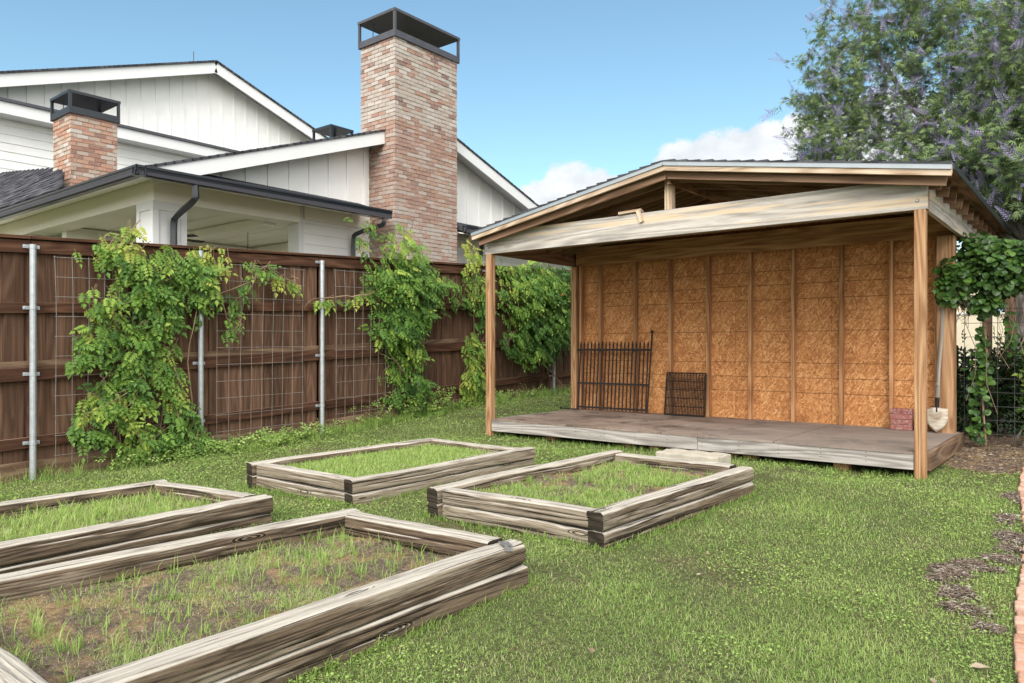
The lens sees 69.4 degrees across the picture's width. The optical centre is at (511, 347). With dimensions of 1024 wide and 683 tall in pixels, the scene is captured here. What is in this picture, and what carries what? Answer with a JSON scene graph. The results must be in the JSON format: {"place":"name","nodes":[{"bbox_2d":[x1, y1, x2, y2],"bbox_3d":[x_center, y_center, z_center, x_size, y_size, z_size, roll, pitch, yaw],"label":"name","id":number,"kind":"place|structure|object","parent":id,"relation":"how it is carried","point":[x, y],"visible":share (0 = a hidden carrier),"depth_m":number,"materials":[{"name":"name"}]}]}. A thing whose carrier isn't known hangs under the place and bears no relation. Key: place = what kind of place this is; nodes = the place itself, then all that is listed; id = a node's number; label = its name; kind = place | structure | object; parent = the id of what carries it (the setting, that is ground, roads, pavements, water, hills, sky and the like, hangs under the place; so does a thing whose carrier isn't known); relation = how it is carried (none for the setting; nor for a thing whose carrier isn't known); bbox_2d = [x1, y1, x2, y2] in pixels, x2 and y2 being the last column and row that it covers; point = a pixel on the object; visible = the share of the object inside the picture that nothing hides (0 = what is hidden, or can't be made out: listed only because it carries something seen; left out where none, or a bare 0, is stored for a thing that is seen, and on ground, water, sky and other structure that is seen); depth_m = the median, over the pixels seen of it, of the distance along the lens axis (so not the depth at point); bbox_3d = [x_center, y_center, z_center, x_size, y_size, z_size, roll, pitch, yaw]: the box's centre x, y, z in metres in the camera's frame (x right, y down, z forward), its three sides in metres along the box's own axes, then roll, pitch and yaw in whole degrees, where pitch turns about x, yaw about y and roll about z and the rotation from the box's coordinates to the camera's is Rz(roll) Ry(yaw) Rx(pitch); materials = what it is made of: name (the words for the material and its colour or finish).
{"place":"outdoors","nodes":[
{"label":"outdoors","id":0,"kind":"place"},
{"bbox_2d":[0,485,221,541],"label":"grass","id":1,"kind":"structure","parent":0,"point":[100,508],"depth_m":5.12,"materials":[{"name":"green plant"}]},
{"bbox_2d":[0,368,1023,682],"bbox_3d":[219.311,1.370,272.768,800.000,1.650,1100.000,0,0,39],"label":"lawn","id":2,"kind":"structure","parent":0,"point":[584,632],"depth_m":3.83,"materials":[{"name":"plant"}]},
{"bbox_2d":[0,479,272,573],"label":"raised bed","id":3,"kind":"object","parent":2,"relation":"on","point":[232,510],"visible":0.59,"depth_m":4.86,"materials":[{"name":"wood"}]},
{"bbox_2d":[64,219,302,467],"bbox_3d":[-3.544,0.029,8.513,0.506,2.822,2.845,0,0,39],"label":"trumpet vine","id":4,"kind":"object","parent":2,"relation":"on","point":[154,297],"visible":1,"depth_m":8.04,"materials":[{"name":"green plant"}]},
{"bbox_2d":[0,508,528,682],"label":"raised bed","id":5,"kind":"object","parent":2,"relation":"on","point":[297,641],"visible":0.89,"depth_m":3.42,"materials":[{"name":"wood"}]},
{"bbox_2d":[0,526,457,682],"bbox_3d":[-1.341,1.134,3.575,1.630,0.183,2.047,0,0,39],"label":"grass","id":6,"kind":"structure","parent":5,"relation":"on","point":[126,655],"depth_m":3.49,"materials":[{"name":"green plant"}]},
{"bbox_2d":[0,7,570,269],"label":"white house","id":7,"kind":"structure","parent":2,"relation":"on","point":[214,153],"depth_m":13.99,"materials":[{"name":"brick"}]},
{"bbox_2d":[120,234,204,242],"bbox_3d":[-6.120,-2.055,13.131,1.407,0.370,1.344,0,0,39],"label":"ceiling fan","id":8,"kind":"object","parent":7,"relation":"hanging from","point":[191,240],"visible":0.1,"depth_m":13.43,"materials":[{"name":"black metal"}]},
{"bbox_2d":[0,234,570,483],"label":"wooden fence","id":9,"kind":"object","parent":2,"relation":"on","point":[34,358],"visible":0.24,"depth_m":9.22,"materials":[{"name":"brown wood"}]},
{"bbox_2d":[335,270,416,419],"bbox_3d":[-1.946,-0.028,10.778,0.063,2.134,1.581,0,0,37],"label":"wire trellis","id":10,"kind":"object","parent":9,"relation":"attached to","point":[345,302],"visible":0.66,"depth_m":10.47,"materials":[{"name":"grey metal"}]},
{"bbox_2d":[305,217,471,416],"bbox_3d":[-1.580,-0.324,10.894,0.585,3.153,3.291,0,0,39],"label":"trumpet vine","id":11,"kind":"object","parent":2,"relation":"on","point":[404,319],"visible":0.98,"depth_m":10.93,"materials":[{"name":"green plant"}]},
{"bbox_2d":[246,438,534,505],"bbox_3d":[-1.085,1.113,6.900,2.236,0.292,1.454,0,0,-44],"label":"raised bed","id":12,"kind":"object","parent":2,"relation":"on","point":[274,474],"visible":0.72,"depth_m":6.40,"materials":[{"name":"wood"}]},
{"bbox_2d":[282,443,496,476],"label":"grass","id":13,"kind":"structure","parent":12,"relation":"on","point":[385,461],"depth_m":6.87,"materials":[{"name":"green plant"}]},
{"bbox_2d":[457,236,500,407],"bbox_3d":[-0.508,-0.311,12.337,0.461,3.035,0.914,0,0,39],"label":"trumpet vine","id":14,"kind":"object","parent":2,"relation":"on","point":[474,370],"visible":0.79,"depth_m":12.27,"materials":[{"name":"green plant"}]},
{"bbox_2d":[0,382,1017,682],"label":"weeds","id":15,"kind":"object","parent":2,"relation":"on","point":[268,440],"visible":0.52,"depth_m":8.03,"materials":[{"name":"green plant"}]},
{"bbox_2d":[54,256,173,462],"bbox_3d":[-4.227,0.127,7.941,0.063,2.166,1.254,0,0,37],"label":"wire trellis","id":16,"kind":"object","parent":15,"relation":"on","point":[56,316],"visible":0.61,"depth_m":7.59,"materials":[{"name":"grey metal"}]},
{"bbox_2d":[215,262,303,440],"bbox_3d":[-3.137,0.047,9.297,0.063,2.167,1.274,0,0,37],"label":"wire trellis","id":17,"kind":"object","parent":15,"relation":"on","point":[282,362],"visible":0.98,"depth_m":9.41,"materials":[{"name":"grey metal"}]},
{"bbox_2d":[495,259,570,392],"bbox_3d":[1.173,-0.342,14.237,0.714,2.635,4.363,0,0,39],"label":"trumpet vine","id":18,"kind":"object","parent":2,"relation":"on","point":[552,305],"visible":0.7,"depth_m":13.46,"materials":[{"name":"green plant"}]},
{"bbox_2d":[427,450,753,550],"bbox_3d":[0.653,1.095,5.661,1.497,0.304,2.145,0,0,44],"label":"raised bed","id":19,"kind":"object","parent":2,"relation":"on","point":[626,519],"visible":0.84,"depth_m":5.20,"materials":[{"name":"wood"}]},
{"bbox_2d":[473,459,713,507],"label":"grass","id":20,"kind":"structure","parent":19,"relation":"on","point":[659,481],"depth_m":5.66,"materials":[{"name":"green plant"}]},
{"bbox_2d":[656,448,730,463],"bbox_3d":[1.812,1.135,7.409,0.670,0.171,0.351,0,0,39],"label":"stepping stone","id":21,"kind":"object","parent":2,"relation":"on","point":[718,457],"visible":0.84,"depth_m":7.30,"materials":[{"name":"stone"}]},
{"bbox_2d":[470,159,1011,479],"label":"open shed","id":22,"kind":"structure","parent":2,"relation":"on","point":[790,309],"depth_m":8.93,"materials":[{"name":"brown wood"}]},
{"bbox_2d":[560,330,653,412],"bbox_3d":[1.382,0.347,10.862,1.467,1.178,0.205,0,0,33],"label":"iron fence panel","id":23,"kind":"object","parent":22,"relation":"on","point":[627,384],"visible":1,"depth_m":10.78,"materials":[{"name":"black metal"}]},
{"bbox_2d":[618,208,643,222],"bbox_3d":[1.375,-1.484,8.445,0.326,0.165,0.106,0,0,37],"label":"wood scrap","id":24,"kind":"object","parent":22,"relation":"on","point":[639,212],"visible":1,"depth_m":8.38,"materials":[{"name":"beige wood"}]},
{"bbox_2d":[664,372,706,416],"bbox_3d":[2.361,0.640,10.106,0.601,0.590,0.075,0,0,39],"label":"iron grate","id":25,"kind":"object","parent":22,"relation":"on","point":[703,390],"visible":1,"depth_m":10.10,"materials":[{"name":"black metal"}]},
{"bbox_2d":[890,424,913,430],"bbox_3d":[4.444,0.910,8.431,0.220,0.058,0.110,0,0,39],"label":"paver brick","id":26,"kind":"object","parent":22,"relation":"on","point":[901,427],"visible":0.92,"depth_m":8.39,"materials":[{"name":"red brick"}]},
{"bbox_2d":[890,419,913,424],"bbox_3d":[4.444,0.849,8.431,0.220,0.058,0.110,0,0,39],"label":"paver brick","id":27,"kind":"object","parent":26,"relation":"on","point":[901,422],"visible":0.89,"depth_m":8.39,"materials":[{"name":"red brick"}]},
{"bbox_2d":[890,414,913,419],"bbox_3d":[4.444,0.789,8.431,0.220,0.058,0.110,0,0,39],"label":"paver brick","id":28,"kind":"object","parent":27,"relation":"on","point":[903,416],"visible":0.89,"depth_m":8.38,"materials":[{"name":"red brick"}]},
{"bbox_2d":[890,408,913,414],"bbox_3d":[4.444,0.728,8.431,0.220,0.058,0.110,0,0,38],"label":"paver brick","id":29,"kind":"object","parent":28,"relation":"on","point":[901,411],"visible":1,"depth_m":8.39,"materials":[{"name":"red brick"}]},
{"bbox_2d":[927,307,947,431],"bbox_3d":[4.656,0.174,8.115,0.198,1.511,0.120,0,0,14],"label":"shovel","id":30,"kind":"object","parent":22,"relation":"on","point":[937,418],"visible":0.92,"depth_m":8.10,"materials":[{"name":"beige metal"}]},
{"bbox_2d":[759,0,1023,416],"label":"chaste tree","id":31,"kind":"object","parent":2,"relation":"on","point":[989,148],"visible":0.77,"depth_m":11.00,"materials":[{"name":"green plant"}]},
{"bbox_2d":[904,39,1022,319],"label":"shade tree","id":32,"kind":"object","parent":2,"relation":"on","point":[929,91],"visible":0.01,"depth_m":17.25,"materials":[{"name":"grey plant"}]},
{"bbox_2d":[921,490,1023,635],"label":"mulch","id":33,"kind":"object","parent":2,"relation":"on","point":[969,562],"visible":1,"depth_m":3.99,"materials":[{"name":"brown wood"}]},
{"bbox_2d":[957,347,1002,416],"bbox_3d":[7.862,0.535,9.619,5.600,1.070,0.046,0,0,39],"label":"picket fence","id":34,"kind":"object","parent":2,"relation":"on","point":[971,358],"visible":0.04,"depth_m":10.66,"materials":[{"name":"black metal"}]},
{"bbox_2d":[970,662,989,668],"bbox_3d":[1.822,1.246,2.882,0.076,0.019,0.039,9,13,10],"label":"fallen leaf","id":35,"kind":"object","parent":2,"relation":"on","point":[976,665],"visible":1,"depth_m":2.89,"materials":[{"name":"brown plant"}]},
{"bbox_2d":[957,292,1004,368],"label":"tan building","id":36,"kind":"structure","parent":2,"relation":"on","point":[973,325],"depth_m":26.53,"materials":[{"name":"paint"}]},
{"bbox_2d":[1006,202,1023,249],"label":"garden tree","id":37,"kind":"object","parent":2,"relation":"on","point":[1013,210],"visible":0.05,"depth_m":12.20,"materials":[{"name":"green plant"}]},
{"bbox_2d":[1013,633,1023,644],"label":"edging brick","id":38,"kind":"object","parent":2,"relation":"on","point":[1018,638],"visible":0.53,"depth_m":3.14,"materials":[{"name":"brick"}]},
{"bbox_2d":[1014,660,1023,674],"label":"edging brick","id":39,"kind":"object","parent":2,"relation":"on","point":[1018,665],"visible":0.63,"depth_m":2.88,"materials":[{"name":"beige brick"}]},
{"bbox_2d":[1014,600,1023,611],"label":"edging brick","id":40,"kind":"object","parent":2,"relation":"on","point":[1018,605],"visible":0.55,"depth_m":3.47,"materials":[{"name":"brick"}]},
{"bbox_2d":[1014,616,1023,628],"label":"edging brick","id":41,"kind":"object","parent":2,"relation":"on","point":[1018,620],"visible":0.53,"depth_m":3.31,"materials":[{"name":"brick"}]},
{"bbox_2d":[1014,643,1023,654],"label":"edging brick","id":42,"kind":"object","parent":2,"relation":"on","point":[1018,647],"visible":0.53,"depth_m":3.06,"materials":[{"name":"beige brick"}]},
{"bbox_2d":[1015,652,1023,660],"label":"edging brick","id":43,"kind":"object","parent":2,"relation":"on","point":[1019,656],"visible":0.49,"depth_m":2.97,"materials":[{"name":"beige brick"}]},
{"bbox_2d":[1016,625,1023,634],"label":"edging brick","id":44,"kind":"object","parent":2,"relation":"on","point":[1019,629],"visible":0.49,"depth_m":3.22,"materials":[{"name":"brick"}]},
{"bbox_2d":[1016,587,1023,596],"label":"edging brick","id":45,"kind":"object","parent":2,"relation":"on","point":[1020,590],"visible":0.53,"depth_m":3.64,"materials":[{"name":"brick"}]},
{"bbox_2d":[1016,610,1023,616],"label":"edging brick","id":46,"kind":"object","parent":2,"relation":"on","point":[1019,613],"visible":0.45,"depth_m":3.40,"materials":[{"name":"brick"}]},
{"bbox_2d":[1017,593,1023,600],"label":"edging brick","id":47,"kind":"object","parent":2,"relation":"on","point":[1020,597],"visible":0.47,"depth_m":3.56,"materials":[{"name":"brick"}]},
{"bbox_2d":[1018,671,1023,682],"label":"edging brick","id":48,"kind":"object","parent":2,"relation":"on","point":[1020,675],"visible":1,"depth_m":2.80,"materials":[{"name":"brick"}]},
{"bbox_2d":[1019,574,1023,581],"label":"edging brick","id":49,"kind":"object","parent":2,"relation":"on","point":[1021,577],"visible":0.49,"depth_m":3.81,"materials":[{"name":"brick"}]},
{"bbox_2d":[0,0,1023,250],"label":"sky","id":50,"kind":"structure","parent":0,"point":[561,98],"materials":[{"name":"blue"}]},
{"bbox_2d":[939,420,1023,475],"bbox_3d":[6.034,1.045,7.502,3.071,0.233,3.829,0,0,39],"label":"leaf litter","id":51,"kind":"object","parent":0,"point":[985,450],"visible":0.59,"depth_m":7.50,"materials":[{"name":"brown plant"}]},
{"bbox_2d":[931,231,1023,445],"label":"round leaf vine","id":52,"kind":"object","parent":51,"relation":"on","point":[989,269],"visible":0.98,"depth_m":7.95,"materials":[{"name":"green plant"}]},
{"bbox_2d":[957,326,1023,437],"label":"shrub","id":53,"kind":"object","parent":51,"relation":"on","point":[1006,399],"visible":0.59,"depth_m":9.00,"materials":[{"name":"green plant"}]},
{"bbox_2d":[961,308,1023,446],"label":"wire fence","id":54,"kind":"object","parent":51,"relation":"on","point":[997,392],"visible":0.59,"depth_m":8.05,"materials":[{"name":"grey metal"}]},
{"bbox_2d":[1005,295,1016,423],"bbox_3d":[6.505,-0.030,9.654,0.120,2.400,0.120,0,0,39],"label":"wood post","id":55,"kind":"object","parent":51,"relation":"on","point":[1014,305],"depth_m":9.61,"materials":[{"name":"brown wood"}]},
{"bbox_2d":[1011,349,1023,446],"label":"sapling","id":56,"kind":"object","parent":51,"relation":"on","point":[1020,376],"visible":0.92,"depth_m":8.05,"materials":[{"name":"green plant"}]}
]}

